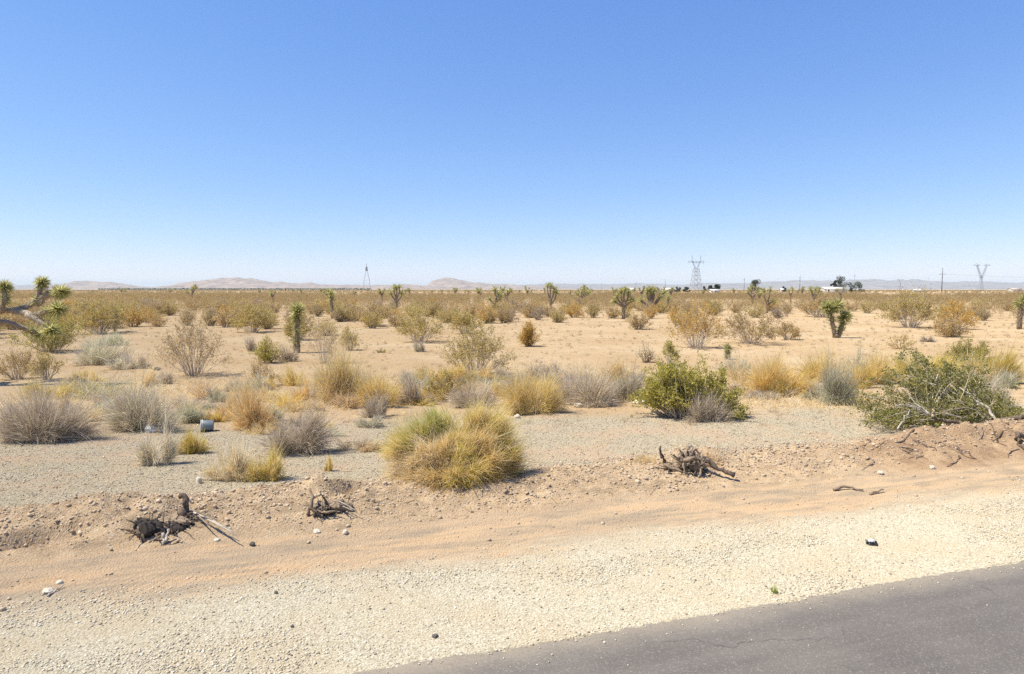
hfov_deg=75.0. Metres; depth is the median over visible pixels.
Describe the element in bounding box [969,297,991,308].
creosote bush
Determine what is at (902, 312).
creosote bush
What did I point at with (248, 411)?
grass clump
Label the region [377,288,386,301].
joshua tree
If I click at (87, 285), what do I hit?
hills
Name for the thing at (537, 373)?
dry tuft
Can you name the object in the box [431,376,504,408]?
dead bush
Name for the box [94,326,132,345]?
sagebrush
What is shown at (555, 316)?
creosote bush
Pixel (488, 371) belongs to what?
dry tuft
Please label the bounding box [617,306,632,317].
creosote bush
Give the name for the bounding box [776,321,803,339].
creosote bush
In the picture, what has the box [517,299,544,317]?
creosote bush
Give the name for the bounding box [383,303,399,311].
creosote bush
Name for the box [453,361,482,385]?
weed
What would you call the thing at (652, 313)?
creosote bush
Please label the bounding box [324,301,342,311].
creosote bush
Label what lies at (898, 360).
dry tuft
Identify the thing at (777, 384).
dry tuft
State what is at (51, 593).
stick
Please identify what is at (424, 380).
dry tuft
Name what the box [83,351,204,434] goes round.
dead bush
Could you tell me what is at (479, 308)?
creosote bush
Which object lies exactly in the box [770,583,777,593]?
weed
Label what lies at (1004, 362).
grass clump
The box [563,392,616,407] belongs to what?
dry tuft
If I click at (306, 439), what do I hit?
dead bush
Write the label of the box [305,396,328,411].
dry tuft
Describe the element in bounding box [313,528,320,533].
stone
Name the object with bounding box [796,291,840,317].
creosote bush
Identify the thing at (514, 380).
dry tuft
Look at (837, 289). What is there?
joshua tree
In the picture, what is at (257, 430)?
dry tuft
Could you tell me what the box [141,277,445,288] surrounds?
hills
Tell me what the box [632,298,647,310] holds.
creosote bush
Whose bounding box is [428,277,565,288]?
hills
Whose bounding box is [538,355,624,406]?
dead bush
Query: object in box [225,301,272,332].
creosote bush
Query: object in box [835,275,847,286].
tree
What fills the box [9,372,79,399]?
grass clump
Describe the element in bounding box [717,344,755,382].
grass clump
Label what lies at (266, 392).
dry tuft
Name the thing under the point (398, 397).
dry tuft
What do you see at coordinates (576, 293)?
joshua tree
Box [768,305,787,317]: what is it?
creosote bush
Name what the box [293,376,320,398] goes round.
dry tuft
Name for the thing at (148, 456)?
grass clump
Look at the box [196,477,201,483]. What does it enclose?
stone
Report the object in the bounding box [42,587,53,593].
stone
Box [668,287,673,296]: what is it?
joshua tree
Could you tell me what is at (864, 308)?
creosote bush
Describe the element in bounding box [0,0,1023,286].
sky
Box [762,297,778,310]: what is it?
creosote bush
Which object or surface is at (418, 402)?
dry tuft
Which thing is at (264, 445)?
dry tuft
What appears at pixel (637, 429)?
gravel
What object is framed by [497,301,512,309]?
creosote bush
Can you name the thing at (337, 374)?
grass clump
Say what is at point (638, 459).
grass clump
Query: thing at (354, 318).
creosote bush
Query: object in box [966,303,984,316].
creosote bush
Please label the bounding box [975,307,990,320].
creosote bush
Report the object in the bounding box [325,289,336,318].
joshua tree
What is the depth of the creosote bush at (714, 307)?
63.05 m
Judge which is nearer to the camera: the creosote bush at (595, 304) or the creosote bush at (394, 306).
the creosote bush at (394, 306)
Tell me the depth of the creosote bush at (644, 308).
67.02 m
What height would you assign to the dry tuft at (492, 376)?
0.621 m
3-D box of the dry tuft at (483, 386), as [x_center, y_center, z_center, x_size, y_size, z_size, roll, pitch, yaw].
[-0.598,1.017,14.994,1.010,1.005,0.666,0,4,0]
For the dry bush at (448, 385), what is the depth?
14.99 m
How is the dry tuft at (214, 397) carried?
on the ground at (130, 561)
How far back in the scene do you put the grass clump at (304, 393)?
14.24 m
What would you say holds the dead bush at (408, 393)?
on the ground at (130, 561)
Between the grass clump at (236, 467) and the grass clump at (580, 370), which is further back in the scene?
the grass clump at (580, 370)
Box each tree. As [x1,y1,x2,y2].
[0,275,73,344]
[109,306,120,331]
[185,284,198,298]
[269,290,275,302]
[286,302,305,352]
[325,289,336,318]
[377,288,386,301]
[386,284,405,309]
[487,285,503,309]
[503,288,512,299]
[544,281,560,305]
[573,287,592,304]
[610,286,635,318]
[634,285,667,309]
[664,293,671,312]
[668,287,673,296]
[714,284,720,288]
[722,343,732,359]
[746,284,760,303]
[751,279,760,292]
[759,286,776,312]
[787,287,793,301]
[808,286,822,300]
[820,297,853,337]
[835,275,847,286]
[836,287,844,299]
[848,281,864,291]
[1012,292,1023,328]
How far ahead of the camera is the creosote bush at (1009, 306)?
76.22 m
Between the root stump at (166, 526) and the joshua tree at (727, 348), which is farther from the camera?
the joshua tree at (727, 348)
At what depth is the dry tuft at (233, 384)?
16.11 m
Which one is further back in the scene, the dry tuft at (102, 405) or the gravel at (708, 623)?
the dry tuft at (102, 405)
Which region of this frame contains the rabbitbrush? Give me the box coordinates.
[371,385,545,497]
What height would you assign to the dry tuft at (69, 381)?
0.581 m
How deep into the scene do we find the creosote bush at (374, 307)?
44.10 m
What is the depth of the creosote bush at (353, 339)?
27.09 m
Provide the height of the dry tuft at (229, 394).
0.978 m
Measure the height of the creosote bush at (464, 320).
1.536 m
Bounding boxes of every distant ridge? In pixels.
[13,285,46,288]
[528,279,1023,288]
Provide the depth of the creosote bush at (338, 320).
51.23 m
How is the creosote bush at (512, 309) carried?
on the ground at (130, 561)
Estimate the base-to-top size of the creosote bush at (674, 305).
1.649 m
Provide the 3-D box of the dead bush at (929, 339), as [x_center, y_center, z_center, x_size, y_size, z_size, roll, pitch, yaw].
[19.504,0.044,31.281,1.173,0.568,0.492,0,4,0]
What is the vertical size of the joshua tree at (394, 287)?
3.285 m
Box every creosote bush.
[0,309,96,351]
[0,313,28,329]
[0,344,41,379]
[7,303,35,324]
[26,351,66,380]
[61,310,78,326]
[62,291,132,333]
[64,299,78,305]
[70,300,91,310]
[70,308,82,319]
[97,304,126,328]
[117,304,150,326]
[127,302,148,314]
[135,305,161,321]
[136,298,153,308]
[142,310,232,375]
[144,313,168,326]
[146,300,166,314]
[162,299,182,314]
[175,308,197,324]
[180,296,202,309]
[181,306,196,316]
[198,307,221,325]
[204,301,222,315]
[209,307,239,326]
[216,302,234,315]
[223,305,246,325]
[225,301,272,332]
[227,301,242,312]
[244,304,278,323]
[246,355,280,381]
[248,335,284,362]
[259,309,279,328]
[267,302,281,312]
[279,314,321,339]
[283,308,316,324]
[300,316,345,363]
[304,302,319,313]
[310,302,324,316]
[313,318,336,334]
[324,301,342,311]
[324,303,340,313]
[326,302,356,321]
[332,308,351,321]
[337,300,364,320]
[338,325,362,350]
[341,302,361,313]
[355,300,386,325]
[357,303,385,318]
[359,309,384,327]
[380,303,394,317]
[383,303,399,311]
[385,308,410,326]
[386,299,402,307]
[391,305,449,342]
[402,300,421,315]
[404,301,426,318]
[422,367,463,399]
[425,300,443,316]
[428,302,443,316]
[432,303,456,322]
[435,317,522,371]
[443,300,462,313]
[448,306,461,317]
[448,307,482,333]
[461,301,481,315]
[474,305,492,319]
[475,302,499,322]
[482,311,495,322]
[490,299,505,313]
[494,306,514,322]
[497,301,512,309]
[502,306,519,321]
[505,304,517,314]
[508,297,520,310]
[515,317,542,346]
[516,298,524,309]
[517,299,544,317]
[521,302,542,317]
[528,304,545,319]
[543,305,554,316]
[549,305,564,317]
[551,308,567,322]
[558,298,582,311]
[563,300,585,317]
[573,298,582,306]
[585,304,601,317]
[586,298,604,311]
[602,304,621,317]
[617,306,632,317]
[623,308,653,329]
[628,350,752,419]
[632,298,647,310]
[635,340,656,362]
[640,299,656,312]
[641,302,660,318]
[656,299,670,312]
[657,295,728,348]
[661,339,681,363]
[665,301,682,312]
[665,306,681,322]
[671,309,689,325]
[673,312,696,327]
[682,303,700,311]
[704,300,723,315]
[706,300,722,311]
[716,305,790,343]
[728,301,742,312]
[743,302,766,317]
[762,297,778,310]
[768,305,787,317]
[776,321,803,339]
[781,300,792,313]
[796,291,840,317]
[798,300,816,314]
[843,300,858,311]
[858,298,876,312]
[873,297,890,310]
[874,278,946,327]
[883,333,918,348]
[895,308,909,318]
[928,309,974,337]
[931,299,981,329]
[934,304,955,320]
[935,300,949,313]
[941,334,1006,365]
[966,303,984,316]
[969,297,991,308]
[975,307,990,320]
[998,300,1013,310]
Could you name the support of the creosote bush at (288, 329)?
on the ground at (130, 561)
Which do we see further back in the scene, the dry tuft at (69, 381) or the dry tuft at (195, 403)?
the dry tuft at (69, 381)
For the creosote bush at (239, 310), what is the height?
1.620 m
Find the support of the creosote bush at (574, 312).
on the ground at (130, 561)
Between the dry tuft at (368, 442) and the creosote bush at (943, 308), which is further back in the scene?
the creosote bush at (943, 308)
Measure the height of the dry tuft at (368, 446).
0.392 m
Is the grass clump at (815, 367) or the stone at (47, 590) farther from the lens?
the grass clump at (815, 367)
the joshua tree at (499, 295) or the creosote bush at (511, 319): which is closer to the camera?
the creosote bush at (511, 319)
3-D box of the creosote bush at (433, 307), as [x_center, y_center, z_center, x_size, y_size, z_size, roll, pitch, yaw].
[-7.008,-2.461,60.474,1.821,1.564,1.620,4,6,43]
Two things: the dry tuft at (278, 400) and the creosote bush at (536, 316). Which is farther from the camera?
the creosote bush at (536, 316)
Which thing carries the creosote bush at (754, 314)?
on the ground at (130, 561)
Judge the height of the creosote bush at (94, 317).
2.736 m
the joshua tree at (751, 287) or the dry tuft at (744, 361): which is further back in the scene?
the joshua tree at (751, 287)
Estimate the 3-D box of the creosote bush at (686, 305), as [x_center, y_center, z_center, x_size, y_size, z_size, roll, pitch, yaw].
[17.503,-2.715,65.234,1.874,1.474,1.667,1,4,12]
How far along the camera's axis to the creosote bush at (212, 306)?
61.73 m
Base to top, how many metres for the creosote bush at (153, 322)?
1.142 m
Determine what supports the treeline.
on the ground at (130, 561)
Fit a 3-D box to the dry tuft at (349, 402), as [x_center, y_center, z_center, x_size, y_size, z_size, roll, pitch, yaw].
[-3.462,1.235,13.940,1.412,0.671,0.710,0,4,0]
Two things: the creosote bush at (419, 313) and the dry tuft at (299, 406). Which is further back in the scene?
the creosote bush at (419, 313)
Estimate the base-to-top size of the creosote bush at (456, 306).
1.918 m
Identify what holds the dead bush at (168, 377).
on the ground at (130, 561)
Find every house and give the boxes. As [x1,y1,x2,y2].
[709,289,719,292]
[820,287,847,292]
[1007,288,1021,291]
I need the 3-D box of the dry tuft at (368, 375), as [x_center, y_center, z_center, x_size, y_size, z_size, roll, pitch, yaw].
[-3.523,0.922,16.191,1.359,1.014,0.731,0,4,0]
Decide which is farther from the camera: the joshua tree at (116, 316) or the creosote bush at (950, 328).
the joshua tree at (116, 316)
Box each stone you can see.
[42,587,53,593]
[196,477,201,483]
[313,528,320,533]
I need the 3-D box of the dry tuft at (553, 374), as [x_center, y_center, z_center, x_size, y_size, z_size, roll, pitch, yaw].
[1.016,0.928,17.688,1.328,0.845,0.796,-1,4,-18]
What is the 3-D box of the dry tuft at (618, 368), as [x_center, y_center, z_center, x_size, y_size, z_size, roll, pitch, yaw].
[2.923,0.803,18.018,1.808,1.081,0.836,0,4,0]
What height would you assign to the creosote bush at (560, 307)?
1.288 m
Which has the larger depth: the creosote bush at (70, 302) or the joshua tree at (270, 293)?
the joshua tree at (270, 293)
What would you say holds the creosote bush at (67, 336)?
on the ground at (130, 561)
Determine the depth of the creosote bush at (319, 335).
22.26 m
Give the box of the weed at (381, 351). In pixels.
[375,348,386,352]
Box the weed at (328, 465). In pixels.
[323,454,336,470]
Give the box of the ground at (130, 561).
[0,289,1023,673]
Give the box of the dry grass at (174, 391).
[0,358,1023,420]
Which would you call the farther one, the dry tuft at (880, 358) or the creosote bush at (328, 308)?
the creosote bush at (328, 308)
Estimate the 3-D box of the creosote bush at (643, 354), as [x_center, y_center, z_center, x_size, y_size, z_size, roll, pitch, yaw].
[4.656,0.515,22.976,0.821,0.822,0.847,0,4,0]
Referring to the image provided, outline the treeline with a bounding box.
[98,288,371,289]
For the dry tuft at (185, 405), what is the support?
on the ground at (130, 561)
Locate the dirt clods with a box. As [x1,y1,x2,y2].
[0,418,1023,613]
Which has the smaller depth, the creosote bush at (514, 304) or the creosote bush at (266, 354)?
the creosote bush at (266, 354)
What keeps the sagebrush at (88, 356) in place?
on the ground at (130, 561)
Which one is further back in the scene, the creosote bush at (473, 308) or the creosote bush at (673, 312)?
the creosote bush at (473, 308)
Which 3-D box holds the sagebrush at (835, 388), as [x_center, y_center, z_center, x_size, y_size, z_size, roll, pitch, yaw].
[7.047,0.523,14.473,1.462,2.123,1.373,-4,6,-42]
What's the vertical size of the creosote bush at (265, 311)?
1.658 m
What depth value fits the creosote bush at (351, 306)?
53.42 m
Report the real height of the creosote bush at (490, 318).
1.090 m
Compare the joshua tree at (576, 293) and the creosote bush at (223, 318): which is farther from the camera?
the joshua tree at (576, 293)
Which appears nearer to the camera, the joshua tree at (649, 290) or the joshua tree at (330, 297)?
the joshua tree at (330, 297)
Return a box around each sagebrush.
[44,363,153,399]
[62,324,147,366]
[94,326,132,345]
[164,395,213,423]
[804,322,875,405]
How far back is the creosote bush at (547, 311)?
60.06 m
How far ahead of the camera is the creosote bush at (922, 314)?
43.29 m
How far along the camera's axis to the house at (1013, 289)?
698.82 m
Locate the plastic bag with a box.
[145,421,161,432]
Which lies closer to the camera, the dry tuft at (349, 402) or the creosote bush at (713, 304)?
the dry tuft at (349, 402)
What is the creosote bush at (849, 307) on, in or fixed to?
on the ground at (130, 561)
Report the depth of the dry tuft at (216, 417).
12.59 m
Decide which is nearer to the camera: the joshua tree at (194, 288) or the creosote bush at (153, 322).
the creosote bush at (153, 322)
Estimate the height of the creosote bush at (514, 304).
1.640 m
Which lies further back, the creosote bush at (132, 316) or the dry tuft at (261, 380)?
the creosote bush at (132, 316)
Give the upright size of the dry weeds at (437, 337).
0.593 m
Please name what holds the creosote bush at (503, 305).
on the ground at (130, 561)
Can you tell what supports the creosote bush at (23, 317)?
on the ground at (130, 561)
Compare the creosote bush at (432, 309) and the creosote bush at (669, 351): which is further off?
the creosote bush at (432, 309)
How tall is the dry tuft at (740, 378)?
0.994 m
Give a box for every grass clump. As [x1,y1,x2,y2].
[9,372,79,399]
[124,406,196,466]
[168,411,218,454]
[191,424,269,482]
[210,373,248,420]
[215,362,287,431]
[233,424,290,481]
[279,305,375,403]
[287,357,319,404]
[335,347,404,407]
[488,353,584,415]
[558,358,598,378]
[634,449,667,463]
[690,441,723,461]
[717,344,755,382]
[736,342,824,395]
[790,333,866,381]
[841,331,903,384]
[882,341,969,381]
[952,334,1023,382]
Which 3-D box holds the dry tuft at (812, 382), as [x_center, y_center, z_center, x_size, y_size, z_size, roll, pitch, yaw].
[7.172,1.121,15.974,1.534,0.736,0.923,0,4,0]
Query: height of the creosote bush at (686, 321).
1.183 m
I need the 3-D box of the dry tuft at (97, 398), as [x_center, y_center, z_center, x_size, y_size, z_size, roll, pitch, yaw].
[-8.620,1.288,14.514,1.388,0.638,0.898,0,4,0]
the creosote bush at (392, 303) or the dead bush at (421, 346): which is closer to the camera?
the dead bush at (421, 346)
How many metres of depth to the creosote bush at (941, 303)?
68.34 m
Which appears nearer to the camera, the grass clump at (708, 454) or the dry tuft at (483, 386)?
the grass clump at (708, 454)
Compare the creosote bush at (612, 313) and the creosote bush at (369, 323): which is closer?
the creosote bush at (369, 323)
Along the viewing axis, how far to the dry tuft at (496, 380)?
17.08 m
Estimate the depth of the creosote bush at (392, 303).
84.88 m
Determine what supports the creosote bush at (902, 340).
on the ground at (130, 561)
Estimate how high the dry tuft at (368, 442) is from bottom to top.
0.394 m
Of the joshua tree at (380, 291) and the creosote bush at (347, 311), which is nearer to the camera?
the creosote bush at (347, 311)
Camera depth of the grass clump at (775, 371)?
15.65 m
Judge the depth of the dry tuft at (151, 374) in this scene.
16.84 m
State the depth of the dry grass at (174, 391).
14.80 m
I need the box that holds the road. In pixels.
[352,560,1023,673]
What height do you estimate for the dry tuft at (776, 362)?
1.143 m
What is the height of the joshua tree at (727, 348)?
0.918 m
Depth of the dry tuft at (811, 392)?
15.12 m
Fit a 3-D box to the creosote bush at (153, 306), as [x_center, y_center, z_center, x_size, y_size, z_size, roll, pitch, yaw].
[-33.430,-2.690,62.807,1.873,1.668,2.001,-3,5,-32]
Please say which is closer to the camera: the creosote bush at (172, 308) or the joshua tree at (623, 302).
the joshua tree at (623, 302)
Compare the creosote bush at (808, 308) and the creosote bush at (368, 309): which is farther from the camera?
the creosote bush at (808, 308)
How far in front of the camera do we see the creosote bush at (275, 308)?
69.85 m
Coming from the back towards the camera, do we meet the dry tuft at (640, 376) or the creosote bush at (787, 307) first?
the creosote bush at (787, 307)
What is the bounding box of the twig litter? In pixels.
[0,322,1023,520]
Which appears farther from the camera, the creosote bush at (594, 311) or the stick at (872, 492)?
the creosote bush at (594, 311)
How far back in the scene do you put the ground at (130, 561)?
7.08 m
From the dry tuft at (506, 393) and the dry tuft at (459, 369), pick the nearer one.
the dry tuft at (506, 393)
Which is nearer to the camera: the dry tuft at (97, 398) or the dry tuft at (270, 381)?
the dry tuft at (97, 398)
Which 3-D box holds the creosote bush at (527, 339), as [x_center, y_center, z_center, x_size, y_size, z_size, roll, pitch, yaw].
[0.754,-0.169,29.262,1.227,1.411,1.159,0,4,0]
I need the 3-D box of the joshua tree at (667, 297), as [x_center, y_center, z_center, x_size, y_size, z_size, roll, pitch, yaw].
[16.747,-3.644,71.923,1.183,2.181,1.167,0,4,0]
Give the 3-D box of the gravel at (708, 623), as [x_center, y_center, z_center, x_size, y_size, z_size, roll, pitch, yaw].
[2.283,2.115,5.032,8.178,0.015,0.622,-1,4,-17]
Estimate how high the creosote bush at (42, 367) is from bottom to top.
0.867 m
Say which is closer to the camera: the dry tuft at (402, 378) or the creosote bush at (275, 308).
the dry tuft at (402, 378)
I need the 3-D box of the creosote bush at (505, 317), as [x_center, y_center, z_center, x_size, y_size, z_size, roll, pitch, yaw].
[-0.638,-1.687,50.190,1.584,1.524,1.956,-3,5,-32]
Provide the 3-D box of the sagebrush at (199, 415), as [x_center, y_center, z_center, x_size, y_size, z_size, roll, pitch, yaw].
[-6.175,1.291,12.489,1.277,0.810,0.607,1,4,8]
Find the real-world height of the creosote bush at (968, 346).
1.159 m
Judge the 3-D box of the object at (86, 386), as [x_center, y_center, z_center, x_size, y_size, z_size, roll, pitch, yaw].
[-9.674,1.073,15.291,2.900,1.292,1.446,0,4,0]
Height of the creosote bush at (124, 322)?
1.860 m
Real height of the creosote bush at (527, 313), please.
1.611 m
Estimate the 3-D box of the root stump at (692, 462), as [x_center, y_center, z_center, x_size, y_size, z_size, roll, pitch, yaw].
[2.372,1.670,8.769,1.005,0.500,0.563,0,4,0]
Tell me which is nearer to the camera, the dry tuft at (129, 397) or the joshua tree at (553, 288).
the dry tuft at (129, 397)
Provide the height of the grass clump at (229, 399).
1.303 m
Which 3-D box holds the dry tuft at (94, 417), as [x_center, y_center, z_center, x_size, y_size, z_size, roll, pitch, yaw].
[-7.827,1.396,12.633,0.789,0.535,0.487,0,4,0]
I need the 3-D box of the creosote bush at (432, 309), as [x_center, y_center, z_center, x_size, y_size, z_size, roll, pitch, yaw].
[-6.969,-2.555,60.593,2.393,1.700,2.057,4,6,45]
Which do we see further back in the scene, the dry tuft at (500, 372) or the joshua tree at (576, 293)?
the joshua tree at (576, 293)
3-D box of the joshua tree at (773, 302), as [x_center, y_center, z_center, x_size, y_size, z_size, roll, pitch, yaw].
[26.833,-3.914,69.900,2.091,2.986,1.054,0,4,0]
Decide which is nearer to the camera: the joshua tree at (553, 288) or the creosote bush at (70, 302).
the creosote bush at (70, 302)
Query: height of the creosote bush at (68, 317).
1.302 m
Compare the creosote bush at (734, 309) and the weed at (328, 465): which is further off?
the creosote bush at (734, 309)
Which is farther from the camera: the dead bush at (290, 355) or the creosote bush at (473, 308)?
the creosote bush at (473, 308)
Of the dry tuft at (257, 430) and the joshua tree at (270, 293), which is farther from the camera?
the joshua tree at (270, 293)
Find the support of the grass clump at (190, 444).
on the ground at (130, 561)
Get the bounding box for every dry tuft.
[49,374,87,385]
[53,388,84,411]
[54,404,83,417]
[60,361,106,381]
[82,388,130,404]
[83,401,107,421]
[92,392,114,410]
[101,390,165,406]
[134,364,160,386]
[155,390,217,408]
[173,393,204,412]
[178,375,228,398]
[192,400,225,409]
[202,384,228,402]
[203,410,229,422]
[217,377,252,409]
[219,373,259,391]
[235,376,282,401]
[237,419,277,435]
[245,369,279,390]
[252,374,276,389]
[254,436,270,448]
[264,386,308,411]
[264,394,288,420]
[269,397,329,411]
[275,352,313,387]
[276,414,307,426]
[276,420,298,436]
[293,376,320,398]
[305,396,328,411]
[316,424,353,437]
[326,384,364,409]
[333,436,386,452]
[351,408,387,428]
[351,437,397,448]
[352,361,393,383]
[358,377,396,417]
[380,372,422,397]
[389,380,412,402]
[390,374,454,399]
[393,370,428,388]
[396,362,432,387]
[398,369,425,379]
[400,395,441,406]
[409,360,454,381]
[434,359,477,380]
[453,363,494,380]
[453,374,493,393]
[455,369,510,386]
[467,368,510,380]
[469,370,506,399]
[475,357,516,378]
[479,374,508,395]
[495,373,549,390]
[496,386,528,396]
[501,367,530,389]
[508,353,566,380]
[538,362,568,382]
[553,372,598,382]
[554,382,573,404]
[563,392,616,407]
[595,354,648,378]
[601,370,629,382]
[624,372,654,383]
[710,353,753,371]
[724,366,763,386]
[725,377,752,391]
[727,382,758,394]
[740,384,803,399]
[751,352,797,371]
[763,373,810,396]
[797,374,819,389]
[799,377,824,399]
[837,360,870,381]
[840,344,866,370]
[846,364,871,388]
[847,352,881,387]
[855,343,899,371]
[885,351,917,371]
[928,345,982,363]
[963,354,1003,384]
[985,367,1022,388]
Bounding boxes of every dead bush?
[0,332,127,446]
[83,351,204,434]
[95,346,161,369]
[158,366,175,383]
[240,331,257,350]
[248,373,364,457]
[276,342,300,361]
[395,367,442,404]
[412,339,426,351]
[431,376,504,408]
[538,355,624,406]
[538,359,565,373]
[601,351,650,400]
[679,380,743,422]
[919,335,937,341]
[948,343,1021,410]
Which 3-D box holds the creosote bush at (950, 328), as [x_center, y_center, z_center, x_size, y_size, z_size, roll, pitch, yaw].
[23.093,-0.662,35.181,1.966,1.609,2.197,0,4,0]
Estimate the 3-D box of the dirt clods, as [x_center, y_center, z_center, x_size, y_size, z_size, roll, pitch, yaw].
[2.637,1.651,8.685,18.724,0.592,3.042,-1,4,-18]
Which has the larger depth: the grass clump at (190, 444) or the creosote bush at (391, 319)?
the creosote bush at (391, 319)
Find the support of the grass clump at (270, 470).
on the ground at (130, 561)
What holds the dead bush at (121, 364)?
on the ground at (130, 561)
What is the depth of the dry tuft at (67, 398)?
13.32 m
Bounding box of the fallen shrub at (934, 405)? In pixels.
[848,345,1023,469]
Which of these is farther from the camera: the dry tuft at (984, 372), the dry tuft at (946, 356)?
the dry tuft at (946, 356)
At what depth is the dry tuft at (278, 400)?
14.02 m
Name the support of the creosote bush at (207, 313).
on the ground at (130, 561)
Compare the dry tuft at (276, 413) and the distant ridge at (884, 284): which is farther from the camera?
the distant ridge at (884, 284)
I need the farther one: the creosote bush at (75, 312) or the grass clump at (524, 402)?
the creosote bush at (75, 312)
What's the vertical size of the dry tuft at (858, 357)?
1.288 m
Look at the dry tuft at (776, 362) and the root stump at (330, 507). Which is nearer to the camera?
the root stump at (330, 507)
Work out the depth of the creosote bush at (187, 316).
45.77 m
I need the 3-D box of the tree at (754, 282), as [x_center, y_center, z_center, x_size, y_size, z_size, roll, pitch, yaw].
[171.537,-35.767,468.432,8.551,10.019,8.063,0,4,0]
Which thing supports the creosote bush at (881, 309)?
on the ground at (130, 561)
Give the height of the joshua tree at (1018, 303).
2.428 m
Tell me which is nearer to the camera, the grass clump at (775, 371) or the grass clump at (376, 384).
the grass clump at (376, 384)
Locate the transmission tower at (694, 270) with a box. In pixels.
[689,256,703,290]
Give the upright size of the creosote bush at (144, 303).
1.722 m
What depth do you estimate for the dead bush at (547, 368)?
19.47 m
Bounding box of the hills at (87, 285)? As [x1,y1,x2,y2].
[28,281,150,288]
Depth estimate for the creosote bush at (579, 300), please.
83.48 m
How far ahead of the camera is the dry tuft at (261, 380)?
16.15 m
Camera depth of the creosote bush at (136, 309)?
57.81 m
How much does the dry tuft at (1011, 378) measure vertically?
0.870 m
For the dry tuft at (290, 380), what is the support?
on the ground at (130, 561)
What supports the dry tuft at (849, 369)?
on the ground at (130, 561)
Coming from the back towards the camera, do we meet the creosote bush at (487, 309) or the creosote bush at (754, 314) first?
the creosote bush at (754, 314)
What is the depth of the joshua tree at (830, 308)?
33.43 m
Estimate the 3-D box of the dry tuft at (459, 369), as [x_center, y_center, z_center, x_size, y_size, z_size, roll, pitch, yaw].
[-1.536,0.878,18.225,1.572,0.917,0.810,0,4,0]
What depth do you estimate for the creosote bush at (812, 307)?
66.19 m
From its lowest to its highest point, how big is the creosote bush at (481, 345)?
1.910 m
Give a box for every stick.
[47,585,62,596]
[833,485,862,490]
[869,489,883,494]
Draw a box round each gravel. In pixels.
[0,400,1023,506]
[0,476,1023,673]
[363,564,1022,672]
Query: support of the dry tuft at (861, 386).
on the ground at (130, 561)
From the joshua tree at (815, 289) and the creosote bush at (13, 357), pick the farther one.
the joshua tree at (815, 289)
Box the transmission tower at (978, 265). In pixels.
[976,264,989,289]
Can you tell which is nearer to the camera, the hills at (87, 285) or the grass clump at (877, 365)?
the grass clump at (877, 365)
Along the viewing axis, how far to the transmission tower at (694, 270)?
895.97 m
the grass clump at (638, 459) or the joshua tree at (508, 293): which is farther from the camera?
the joshua tree at (508, 293)
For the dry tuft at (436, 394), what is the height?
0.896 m
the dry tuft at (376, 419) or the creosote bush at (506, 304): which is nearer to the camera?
the dry tuft at (376, 419)
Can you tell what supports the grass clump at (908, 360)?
on the ground at (130, 561)
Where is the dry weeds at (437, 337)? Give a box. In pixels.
[0,317,1023,427]
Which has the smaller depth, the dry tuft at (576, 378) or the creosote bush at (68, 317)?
the dry tuft at (576, 378)
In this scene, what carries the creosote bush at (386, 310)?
on the ground at (130, 561)
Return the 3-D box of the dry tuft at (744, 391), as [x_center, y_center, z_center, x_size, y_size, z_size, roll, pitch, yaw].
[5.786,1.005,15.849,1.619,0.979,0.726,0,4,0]
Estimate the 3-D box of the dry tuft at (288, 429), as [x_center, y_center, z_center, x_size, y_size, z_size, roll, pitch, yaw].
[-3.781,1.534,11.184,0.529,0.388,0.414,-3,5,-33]
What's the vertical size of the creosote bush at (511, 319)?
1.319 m
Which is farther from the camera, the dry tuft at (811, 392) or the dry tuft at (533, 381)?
the dry tuft at (533, 381)
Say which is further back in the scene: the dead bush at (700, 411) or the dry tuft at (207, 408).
the dry tuft at (207, 408)
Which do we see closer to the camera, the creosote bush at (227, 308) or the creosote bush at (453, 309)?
the creosote bush at (453, 309)
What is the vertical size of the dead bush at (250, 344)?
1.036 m
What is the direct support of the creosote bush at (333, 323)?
on the ground at (130, 561)
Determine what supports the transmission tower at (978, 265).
on the ground at (130, 561)
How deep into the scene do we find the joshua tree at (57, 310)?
16.94 m
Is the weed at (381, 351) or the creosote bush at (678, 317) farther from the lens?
the creosote bush at (678, 317)
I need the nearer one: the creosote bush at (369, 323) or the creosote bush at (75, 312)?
the creosote bush at (369, 323)
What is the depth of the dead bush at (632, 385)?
14.91 m
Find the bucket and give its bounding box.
[196,420,213,431]
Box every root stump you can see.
[118,492,236,545]
[304,488,356,521]
[654,446,735,479]
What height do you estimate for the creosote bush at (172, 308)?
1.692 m
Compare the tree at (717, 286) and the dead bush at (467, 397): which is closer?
the dead bush at (467, 397)
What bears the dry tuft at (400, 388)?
on the ground at (130, 561)
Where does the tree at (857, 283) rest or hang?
on the ground at (130, 561)
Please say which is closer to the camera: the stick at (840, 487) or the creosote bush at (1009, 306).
the stick at (840, 487)
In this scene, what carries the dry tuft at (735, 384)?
on the ground at (130, 561)
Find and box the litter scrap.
[865,539,877,545]
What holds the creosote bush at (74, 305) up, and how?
on the ground at (130, 561)
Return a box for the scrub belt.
[0,290,1023,318]
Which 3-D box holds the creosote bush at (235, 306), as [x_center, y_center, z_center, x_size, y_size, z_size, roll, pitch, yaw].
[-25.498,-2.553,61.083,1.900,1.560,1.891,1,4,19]
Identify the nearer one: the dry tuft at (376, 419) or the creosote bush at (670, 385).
the dry tuft at (376, 419)

